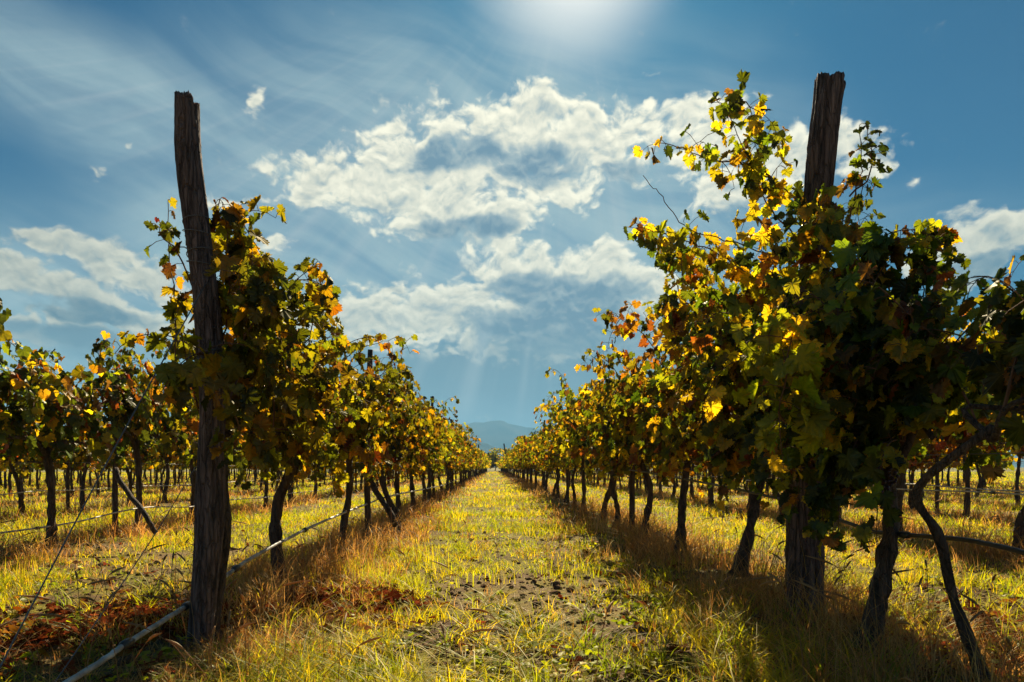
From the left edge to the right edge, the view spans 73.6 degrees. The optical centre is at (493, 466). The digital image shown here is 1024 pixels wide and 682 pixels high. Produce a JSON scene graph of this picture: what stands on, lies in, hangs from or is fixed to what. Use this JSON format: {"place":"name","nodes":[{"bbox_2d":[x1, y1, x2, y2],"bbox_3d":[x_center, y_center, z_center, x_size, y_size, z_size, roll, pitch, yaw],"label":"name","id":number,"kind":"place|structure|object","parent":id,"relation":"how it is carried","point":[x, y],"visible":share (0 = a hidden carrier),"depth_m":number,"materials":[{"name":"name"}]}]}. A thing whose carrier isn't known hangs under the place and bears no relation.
{"place":"outdoors","nodes":[
{"label":"outdoors","id":0,"kind":"place"},
{"bbox_2d":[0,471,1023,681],"bbox_3d":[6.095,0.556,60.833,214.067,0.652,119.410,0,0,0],"label":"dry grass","id":1,"kind":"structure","parent":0,"point":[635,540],"depth_m":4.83,"materials":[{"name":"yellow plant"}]},
{"bbox_2d":[0,467,1023,681],"bbox_3d":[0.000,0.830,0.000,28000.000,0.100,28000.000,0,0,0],"label":"ground","id":2,"kind":"structure","parent":0,"point":[529,586],"depth_m":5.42,"materials":[{"name":"plant"}]},
{"bbox_2d":[0,298,36,396],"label":"grape vine","id":3,"kind":"object","parent":2,"relation":"on","point":[6,336],"visible":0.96,"depth_m":5.49,"materials":[{"name":"green plant"}]},
{"bbox_2d":[14,433,37,503],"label":"grape vine","id":4,"kind":"object","parent":2,"relation":"on","point":[21,483],"visible":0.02,"depth_m":15.09,"materials":[{"name":"brown plant"}]},
{"bbox_2d":[0,421,81,517],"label":"grape vine","id":5,"kind":"object","parent":2,"relation":"on","point":[23,468],"visible":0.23,"depth_m":10.76,"materials":[{"name":"green plant"}]},
{"bbox_2d":[66,423,69,510],"bbox_3d":[-7.469,-0.106,12.000,0.071,2.050,0.064,0,0,0],"label":"trellis stake","id":6,"kind":"object","parent":2,"relation":"on","point":[68,481],"visible":0.28,"depth_m":11.98,"materials":[{"name":"brown wood"}]},
{"bbox_2d":[0,478,309,494],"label":"irrigation hose","id":7,"kind":"object","parent":6,"relation":"attached to","point":[108,488],"visible":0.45,"depth_m":12.51,"materials":[{"name":"black plastic"}]},
{"bbox_2d":[0,347,149,547],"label":"grape vine","id":8,"kind":"object","parent":2,"relation":"on","point":[44,404],"visible":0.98,"depth_m":6.67,"materials":[{"name":"green plant"}]},
{"bbox_2d":[55,445,97,497],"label":"grape vine","id":9,"kind":"object","parent":2,"relation":"on","point":[94,467],"visible":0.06,"depth_m":17.04,"materials":[{"name":"green plant"}]},
{"bbox_2d":[54,397,121,511],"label":"grape vine","id":10,"kind":"object","parent":2,"relation":"on","point":[83,453],"visible":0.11,"depth_m":12.55,"materials":[{"name":"green plant"}]},
{"bbox_2d":[73,446,130,497],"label":"grape vine","id":11,"kind":"object","parent":2,"relation":"on","point":[108,465],"visible":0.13,"depth_m":18.27,"materials":[{"name":"green plant"}]},
{"bbox_2d":[112,369,119,535],"bbox_3d":[-4.412,-0.121,8.000,0.091,2.051,0.068,0,0,0],"label":"trellis stake","id":12,"kind":"object","parent":2,"relation":"on","point":[114,495],"visible":0.39,"depth_m":7.98,"materials":[{"name":"brown wood"}]},
{"bbox_2d":[96,409,161,506],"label":"grape vine","id":13,"kind":"object","parent":2,"relation":"on","point":[125,455],"visible":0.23,"depth_m":13.87,"materials":[{"name":"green plant"}]},
{"bbox_2d":[113,467,157,533],"bbox_3d":[-3.752,0.344,7.121,0.689,0.688,0.102,0,0,28],"label":"pruned stick","id":14,"kind":"object","parent":2,"relation":"on","point":[135,501],"visible":0.98,"depth_m":7.07,"materials":[{"name":"wood"}]},
{"bbox_2d":[82,331,197,531],"bbox_3d":[-4.352,-0.343,8.446,1.570,2.442,1.905,0,0,-3],"label":"grape vine","id":15,"kind":"object","parent":2,"relation":"on","point":[150,417],"visible":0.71,"depth_m":8.19,"materials":[{"name":"green plant"}]},
{"bbox_2d":[143,455,180,491],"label":"grape vine","id":16,"kind":"object","parent":2,"relation":"on","point":[158,468],"visible":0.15,"depth_m":21.85,"materials":[{"name":"green plant"}]},
{"bbox_2d":[135,348,198,521],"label":"grape vine","id":17,"kind":"object","parent":2,"relation":"on","point":[186,438],"visible":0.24,"depth_m":9.68,"materials":[{"name":"green plant"}]},
{"bbox_2d":[143,426,194,502],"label":"grape vine","id":18,"kind":"object","parent":2,"relation":"on","point":[166,457],"visible":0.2,"depth_m":15.59,"materials":[{"name":"green plant"}]},
{"bbox_2d":[161,459,194,489],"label":"grape vine","id":19,"kind":"object","parent":2,"relation":"on","point":[178,480],"depth_m":23.18,"materials":[{"name":"brown plant"}]},
{"bbox_2d":[178,432,196,465],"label":"grape vine","id":20,"kind":"object","parent":2,"relation":"on","point":[193,457],"visible":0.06,"depth_m":16.84,"materials":[{"name":"green plant"}]},
{"bbox_2d":[174,90,226,650],"bbox_3d":[-1.327,-0.374,3.101,0.228,2.632,0.129,0,0,0],"label":"leaning post","id":21,"kind":"object","parent":2,"relation":"on","point":[210,503],"visible":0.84,"depth_m":3.05,"materials":[{"name":"brown wood"}]},
{"bbox_2d":[0,282,206,668],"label":"guy wire","id":22,"kind":"object","parent":21,"relation":"attached to","point":[18,631],"visible":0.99,"depth_m":2.36,"materials":[{"name":"grey metal"}]},
{"bbox_2d":[55,467,195,681],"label":"guy wire","id":23,"kind":"object","parent":21,"relation":"attached to","point":[124,579],"visible":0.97,"depth_m":2.58,"materials":[{"name":"grey metal"}]},
{"bbox_2d":[63,500,376,681],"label":"irrigation hose","id":24,"kind":"object","parent":21,"relation":"attached to","point":[126,643],"visible":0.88,"depth_m":2.78,"materials":[{"name":"grey plastic"}]},
{"bbox_2d":[191,429,241,464],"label":"grape vine","id":25,"kind":"object","parent":2,"relation":"on","point":[237,448],"visible":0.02,"depth_m":11.53,"materials":[{"name":"green plant"}]},
{"bbox_2d":[112,195,394,644],"bbox_3d":[-1.147,-0.209,3.546,1.373,2.171,1.527,0,0,-36],"label":"grape vine","id":26,"kind":"object","parent":2,"relation":"on","point":[251,358],"visible":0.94,"depth_m":3.18,"materials":[{"name":"green plant"}]},
{"bbox_2d":[247,465,263,491],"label":"grape vine","id":27,"kind":"object","parent":2,"relation":"on","point":[253,467],"visible":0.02,"depth_m":21.83,"materials":[{"name":"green plant"}]},
{"bbox_2d":[242,451,269,508],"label":"grape vine","id":28,"kind":"object","parent":2,"relation":"on","point":[266,489],"depth_m":13.31,"materials":[{"name":"brown plant"}]},
{"bbox_2d":[124,264,419,588],"bbox_3d":[-1.307,-0.181,4.896,1.555,2.124,2.484,0,0,0],"label":"grape vine","id":29,"kind":"object","parent":2,"relation":"on","point":[293,466],"visible":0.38,"depth_m":4.52,"materials":[{"name":"green plant"}]},
{"bbox_2d":[274,464,285,490],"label":"grape vine","id":30,"kind":"object","parent":2,"relation":"on","point":[282,469],"visible":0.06,"depth_m":23.72,"materials":[{"name":"brown plant"}]},
{"bbox_2d":[281,464,291,503],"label":"grape vine","id":31,"kind":"object","parent":2,"relation":"on","point":[289,495],"depth_m":14.98,"materials":[{"name":"brown plant"}]},
{"bbox_2d":[313,471,317,499],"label":"grape vine","id":32,"kind":"object","parent":2,"relation":"on","point":[315,489],"depth_m":16.75,"materials":[{"name":"brown plant"}]},
{"bbox_2d":[355,469,356,492],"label":"trellis stake","id":33,"kind":"object","parent":2,"relation":"on","point":[355,482],"visible":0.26,"depth_m":21.97,"materials":[{"name":"brown wood"}]},
{"bbox_2d":[0,479,390,533],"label":"irrigation hose","id":34,"kind":"object","parent":33,"relation":"attached to","point":[37,527],"visible":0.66,"depth_m":7.92,"materials":[{"name":"black plastic"}]},
{"bbox_2d":[292,349,426,554],"bbox_3d":[-1.379,-0.141,6.521,1.364,2.009,2.752,0,0,0],"label":"grape vine","id":35,"kind":"object","parent":2,"relation":"on","point":[352,443],"visible":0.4,"depth_m":6.24,"materials":[{"name":"green plant"}]},
{"bbox_2d":[364,349,372,541],"bbox_3d":[-1.373,-0.186,7.500,0.100,2.202,0.073,0,0,0],"label":"trellis stake","id":36,"kind":"object","parent":2,"relation":"on","point":[367,499],"visible":0.38,"depth_m":7.47,"materials":[{"name":"brown wood"}]},
{"bbox_2d":[370,480,397,526],"bbox_3d":[-1.319,0.367,8.077,0.460,0.672,0.114,0,0,34],"label":"pruned stick","id":37,"kind":"object","parent":2,"relation":"on","point":[382,501],"visible":0.69,"depth_m":8.01,"materials":[{"name":"wood"}]},
{"bbox_2d":[344,380,440,533],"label":"grape vine","id":38,"kind":"object","parent":2,"relation":"on","point":[388,435],"visible":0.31,"depth_m":8.49,"materials":[{"name":"green plant"}]},
{"bbox_2d":[381,399,447,519],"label":"grape vine","id":39,"kind":"object","parent":2,"relation":"on","point":[420,461],"visible":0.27,"depth_m":10.15,"materials":[{"name":"green plant"}]},
{"bbox_2d":[376,478,459,499],"bbox_3d":[-1.399,0.435,26.578,0.089,0.136,36.855,0,0,0],"label":"irrigation hose","id":40,"kind":"object","parent":2,"relation":"on","point":[416,490],"visible":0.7,"depth_m":11.30,"materials":[{"name":"grey plastic"}]},
{"bbox_2d":[428,396,433,503],"bbox_3d":[-1.349,-0.307,14.801,0.133,2.452,0.075,0,0,0],"label":"trellis stake","id":41,"kind":"object","parent":2,"relation":"on","point":[429,478],"visible":0.35,"depth_m":14.78,"materials":[{"name":"brown wood"}]},
{"bbox_2d":[402,392,472,511],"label":"grape vine","id":42,"kind":"object","parent":2,"relation":"on","point":[422,450],"visible":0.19,"depth_m":11.42,"materials":[{"name":"green plant"}]},
{"bbox_2d":[407,406,469,504],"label":"grape vine","id":43,"kind":"object","parent":2,"relation":"on","point":[436,436],"visible":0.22,"depth_m":13.31,"materials":[{"name":"green plant"}]},
{"bbox_2d":[418,438,463,499],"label":"grape vine","id":44,"kind":"object","parent":2,"relation":"on","point":[446,452],"visible":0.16,"depth_m":16.42,"materials":[{"name":"green plant"}]},
{"bbox_2d":[427,396,468,503],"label":"grape vine","id":45,"kind":"object","parent":2,"relation":"on","point":[440,446],"visible":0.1,"depth_m":15.09,"materials":[{"name":"green plant"}]},
{"bbox_2d":[450,419,451,488],"bbox_3d":[-1.368,-0.315,22.000,0.086,2.451,0.076,0,0,0],"label":"trellis stake","id":46,"kind":"object","parent":2,"relation":"on","point":[451,470],"visible":0.28,"depth_m":21.97,"materials":[{"name":"brown wood"}]},
{"bbox_2d":[434,431,480,496],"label":"grape vine","id":47,"kind":"object","parent":2,"relation":"on","point":[469,443],"visible":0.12,"depth_m":18.14,"materials":[{"name":"green plant"}]},
{"bbox_2d":[444,422,476,494],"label":"grape vine","id":48,"kind":"object","parent":2,"relation":"on","point":[447,480],"visible":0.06,"depth_m":19.89,"materials":[{"name":"green plant"}]},
{"bbox_2d":[444,439,476,491],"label":"grape vine","id":49,"kind":"object","parent":2,"relation":"on","point":[457,466],"visible":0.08,"depth_m":21.77,"materials":[{"name":"green plant"}]},
{"bbox_2d":[444,427,478,488],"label":"grape vine","id":50,"kind":"object","parent":2,"relation":"on","point":[460,468],"visible":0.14,"depth_m":23.13,"materials":[{"name":"green plant"}]},
{"bbox_2d":[455,447,470,486],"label":"grape vine","id":51,"kind":"object","parent":2,"relation":"on","point":[462,467],"visible":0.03,"depth_m":26.34,"materials":[{"name":"green plant"}]},
{"bbox_2d":[459,448,479,485],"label":"grape vine","id":52,"kind":"object","parent":2,"relation":"on","point":[465,467],"visible":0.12,"depth_m":27.67,"materials":[{"name":"green plant"}]},
{"bbox_2d":[462,449,479,484],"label":"grape vine","id":53,"kind":"object","parent":2,"relation":"on","point":[468,465],"visible":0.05,"depth_m":31.16,"materials":[{"name":"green plant"}]},
{"bbox_2d":[464,449,483,482],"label":"grape vine","id":54,"kind":"object","parent":2,"relation":"on","point":[478,457],"visible":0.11,"depth_m":32.72,"materials":[{"name":"green plant"}]},
{"bbox_2d":[488,455,502,470],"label":"lane end tree","id":55,"kind":"object","parent":2,"relation":"on","point":[495,466],"visible":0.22,"depth_m":156.94,"materials":[{"name":"green plant"}]},
{"bbox_2d":[486,448,510,460],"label":"lane end tree","id":56,"kind":"object","parent":2,"relation":"on","point":[496,452],"visible":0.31,"depth_m":152.71,"materials":[{"name":"green plant"}]},
{"bbox_2d":[0,445,1017,496],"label":"distant vineyard","id":57,"kind":"object","parent":2,"relation":"on","point":[1004,462],"visible":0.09,"depth_m":29.17,"materials":[{"name":"green plant"}]},
{"bbox_2d":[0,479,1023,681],"bbox_3d":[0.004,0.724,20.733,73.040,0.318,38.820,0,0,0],"label":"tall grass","id":58,"kind":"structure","parent":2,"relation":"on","point":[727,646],"depth_m":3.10,"materials":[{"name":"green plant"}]},
{"bbox_2d":[0,488,1023,681],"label":"fallen leaves","id":59,"kind":"object","parent":2,"relation":"on","point":[44,629],"visible":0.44,"depth_m":3.61,"materials":[{"name":"brown plant"}]},
{"bbox_2d":[0,486,1023,681],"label":"seed stalks","id":60,"kind":"object","parent":2,"relation":"on","point":[233,582],"visible":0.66,"depth_m":2.90,"materials":[{"name":"beige plant"}]},
{"bbox_2d":[0,505,1023,681],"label":"weeds","id":61,"kind":"object","parent":2,"relation":"on","point":[562,655],"visible":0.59,"depth_m":3.01,"materials":[{"name":"green plant"}]},
{"bbox_2d":[0,507,1023,681],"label":"soil clods","id":62,"kind":"object","parent":2,"relation":"on","point":[555,584],"visible":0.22,"depth_m":3.61,"materials":[{"name":"brown soil"}]},
{"bbox_2d":[511,444,529,482],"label":"grape vine","id":63,"kind":"object","parent":2,"relation":"on","point":[524,465],"visible":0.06,"depth_m":30.58,"materials":[{"name":"green plant"}]},
{"bbox_2d":[511,448,532,481],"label":"grape vine","id":64,"kind":"object","parent":2,"relation":"on","point":[512,454],"visible":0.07,"depth_m":31.47,"materials":[{"name":"green plant"}]},
{"bbox_2d":[517,459,529,478],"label":"grape vine","id":65,"kind":"object","parent":2,"relation":"on","point":[519,462],"visible":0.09,"depth_m":33.62,"materials":[{"name":"green plant"}]},
{"bbox_2d":[512,441,537,487],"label":"grape vine","id":66,"kind":"object","parent":2,"relation":"on","point":[519,450],"visible":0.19,"depth_m":25.41,"materials":[{"name":"green plant"}]},
{"bbox_2d":[514,434,535,485],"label":"grape vine","id":67,"kind":"object","parent":2,"relation":"on","point":[520,437],"visible":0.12,"depth_m":28.37,"materials":[{"name":"green plant"}]},
{"bbox_2d":[513,437,542,487],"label":"grape vine","id":68,"kind":"object","parent":2,"relation":"on","point":[533,464],"visible":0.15,"depth_m":23.73,"materials":[{"name":"green plant"}]},
{"bbox_2d":[522,439,555,492],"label":"grape vine","id":69,"kind":"object","parent":2,"relation":"on","point":[538,470],"visible":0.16,"depth_m":20.63,"materials":[{"name":"green plant"}]},
{"bbox_2d":[520,436,569,496],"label":"grape vine","id":70,"kind":"object","parent":2,"relation":"on","point":[540,464],"visible":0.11,"depth_m":18.80,"materials":[{"name":"green plant"}]},
{"bbox_2d":[519,422,579,501],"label":"grape vine","id":71,"kind":"object","parent":2,"relation":"on","point":[542,438],"visible":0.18,"depth_m":15.92,"materials":[{"name":"green plant"}]},
{"bbox_2d":[528,443,570,498],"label":"grape vine","id":72,"kind":"object","parent":2,"relation":"on","point":[551,459],"visible":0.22,"depth_m":17.31,"materials":[{"name":"green plant"}]},
{"bbox_2d":[529,411,593,507],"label":"grape vine","id":73,"kind":"object","parent":2,"relation":"on","point":[562,459],"visible":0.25,"depth_m":13.93,"materials":[{"name":"green plant"}]},
{"bbox_2d":[566,465,569,502],"bbox_3d":[1.703,-0.317,15.401,0.149,2.453,0.076,0,0,0],"label":"trellis stake","id":74,"kind":"object","parent":2,"relation":"on","point":[567,485],"visible":0.29,"depth_m":15.37,"materials":[{"name":"brown wood"}]},
{"bbox_2d":[534,367,603,509],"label":"grape vine","id":75,"kind":"object","parent":2,"relation":"on","point":[574,443],"visible":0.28,"depth_m":12.44,"materials":[{"name":"green plant"}]},
{"bbox_2d":[533,370,624,519],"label":"grape vine","id":76,"kind":"object","parent":2,"relation":"on","point":[570,397],"visible":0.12,"depth_m":10.65,"materials":[{"name":"green plant"}]},
{"bbox_2d":[561,384,647,526],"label":"grape vine","id":77,"kind":"object","parent":2,"relation":"on","point":[602,450],"visible":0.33,"depth_m":8.66,"materials":[{"name":"green plant"}]},
{"bbox_2d":[551,344,683,538],"bbox_3d":[1.594,-0.182,7.583,1.666,2.133,2.167,0,0,20],"label":"grape vine","id":78,"kind":"object","parent":2,"relation":"on","point":[625,425],"visible":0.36,"depth_m":7.38,"materials":[{"name":"green plant"}]},
{"bbox_2d":[629,373,634,532],"bbox_3d":[1.685,-0.181,8.301,0.081,2.200,0.073,0,0,0],"label":"trellis stake","id":79,"kind":"object","parent":2,"relation":"on","point":[631,492],"visible":0.25,"depth_m":8.27,"materials":[{"name":"brown wood"}]},
{"bbox_2d":[655,454,683,497],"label":"grape vine","id":80,"kind":"object","parent":2,"relation":"on","point":[674,489],"visible":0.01,"depth_m":17.71,"materials":[{"name":"brown plant"}]},
{"bbox_2d":[592,300,750,562],"bbox_3d":[1.617,-0.256,5.875,1.500,2.154,2.487,0,0,23],"label":"grape vine","id":81,"kind":"object","parent":2,"relation":"on","point":[628,384],"visible":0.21,"depth_m":5.84,"materials":[{"name":"green plant"}]},
{"bbox_2d":[690,461,694,501],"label":"grape vine","id":82,"kind":"object","parent":2,"relation":"on","point":[691,482],"depth_m":15.98,"materials":[{"name":"brown plant"}]},
{"bbox_2d":[693,455,714,505],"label":"grape vine","id":83,"kind":"object","parent":2,"relation":"on","point":[711,497],"depth_m":14.42,"materials":[{"name":"brown plant"}]},
{"bbox_2d":[640,258,831,578],"bbox_3d":[1.767,-0.289,4.995,1.695,2.069,2.647,0,0,0],"label":"grape vine","id":84,"kind":"object","parent":2,"relation":"on","point":[721,442],"visible":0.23,"depth_m":4.40,"materials":[{"name":"green plant"}]},
{"bbox_2d":[746,479,752,510],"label":"grape vine","id":85,"kind":"object","parent":2,"relation":"on","point":[750,495],"depth_m":12.67,"materials":[{"name":"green plant"}]},
{"bbox_2d":[771,473,783,514],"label":"grape vine","id":86,"kind":"object","parent":2,"relation":"on","point":[774,478],"depth_m":11.17,"materials":[{"name":"brown plant"}]},
{"bbox_2d":[623,68,962,602],"bbox_3d":[1.488,-0.576,3.991,1.590,2.867,2.586,0,0,0],"label":"grape vine","id":87,"kind":"object","parent":2,"relation":"on","point":[816,274],"visible":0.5,"depth_m":3.47,"materials":[{"name":"green plant"}]},
{"bbox_2d":[593,472,1023,495],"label":"wire","id":88,"kind":"object","parent":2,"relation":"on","point":[992,492],"visible":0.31,"depth_m":6.76,"materials":[{"name":"grey metal"}]},
{"bbox_2d":[786,71,845,622],"bbox_3d":[1.693,-0.582,3.593,0.308,2.991,0.201,0,0,0],"label":"leaning post","id":89,"kind":"object","parent":2,"relation":"on","point":[824,126],"visible":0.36,"depth_m":3.54,"materials":[{"name":"brown wood"}]},
{"bbox_2d":[593,469,1023,554],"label":"irrigation hose","id":90,"kind":"object","parent":89,"relation":"attached to","point":[905,534],"visible":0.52,"depth_m":2.68,"materials":[{"name":"black plastic"}]},
{"bbox_2d":[729,220,1022,657],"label":"grape vine","id":91,"kind":"object","parent":2,"relation":"on","point":[895,391],"visible":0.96,"depth_m":2.64,"materials":[{"name":"green plant"}]},
{"bbox_2d":[935,439,938,513],"bbox_3d":[7.781,-0.112,12.000,0.071,2.050,0.064,0,0,0],"label":"trellis stake","id":92,"kind":"object","parent":2,"relation":"on","point":[936,487],"visible":0.31,"depth_m":11.97,"materials":[{"name":"brown wood"}]},
{"bbox_2d":[906,431,968,510],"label":"grape vine","id":93,"kind":"object","parent":2,"relation":"on","point":[914,464],"visible":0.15,"depth_m":12.22,"materials":[{"name":"green plant"}]},
{"bbox_2d":[897,394,1004,530],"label":"grape vine","id":94,"kind":"object","parent":2,"relation":"on","point":[937,446],"depth_m":7.80,"materials":[{"name":"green plant"}]},
{"bbox_2d":[910,267,1023,681],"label":"grape vine","id":95,"kind":"object","parent":2,"relation":"on","point":[1006,385],"visible":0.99,"depth_m":2.12,"materials":[{"name":"brown plant"}]},
{"bbox_2d":[998,254,1023,293],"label":"grape vine","id":96,"kind":"object","parent":95,"relation":"part of","point":[1007,280],"visible":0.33,"depth_m":5.16,"materials":[{"name":"yellow plant"}]},
{"bbox_2d":[932,434,1006,492],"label":"grape vine","id":97,"kind":"object","parent":2,"relation":"on","point":[969,467],"depth_m":15.54,"materials":[{"name":"green plant"}]},
{"bbox_2d":[921,413,1021,517],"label":"grape vine","id":98,"kind":"object","parent":2,"relation":"on","point":[949,440],"visible":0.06,"depth_m":11.25,"materials":[{"name":"green plant"}]},
{"bbox_2d":[944,283,1023,555],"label":"grape vine","id":99,"kind":"object","parent":2,"relation":"on","point":[1019,521],"visible":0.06,"depth_m":6.20,"materials":[{"name":"green plant"}]},
{"bbox_2d":[979,422,1023,504],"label":"grape vine","id":100,"kind":"object","parent":2,"relation":"on","point":[1017,473],"visible":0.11,"depth_m":14.12,"materials":[{"name":"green plant"}]},
{"bbox_2d":[0,0,1023,428],"label":"sky","id":101,"kind":"structure","parent":0,"point":[468,179],"materials":[{"name":"blue"}]},
{"bbox_2d":[452,420,1017,457],"bbox_3d":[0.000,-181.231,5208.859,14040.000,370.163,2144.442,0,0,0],"label":"mountains","id":102,"kind":"structure","parent":0,"point":[497,433],"depth_m":5047.19,"materials":[{"name":"blue"}]},
{"bbox_2d":[470,440,1023,466],"bbox_3d":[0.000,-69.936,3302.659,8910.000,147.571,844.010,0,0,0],"label":"hills","id":103,"kind":"structure","parent":0,"point":[486,447],"depth_m":3235.37,"materials":[{"name":"blue"}]},
{"bbox_2d":[642,453,1023,463],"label":"trellis wire","id":104,"kind":"object","parent":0,"point":[917,455],"visible":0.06,"depth_m":2.41,"materials":[{"name":"grey metal"}]},
{"bbox_2d":[649,474,1023,491],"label":"wire","id":105,"kind":"object","parent":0,"point":[946,486],"visible":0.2,"depth_m":11.12,"materials":[{"name":"grey metal"}]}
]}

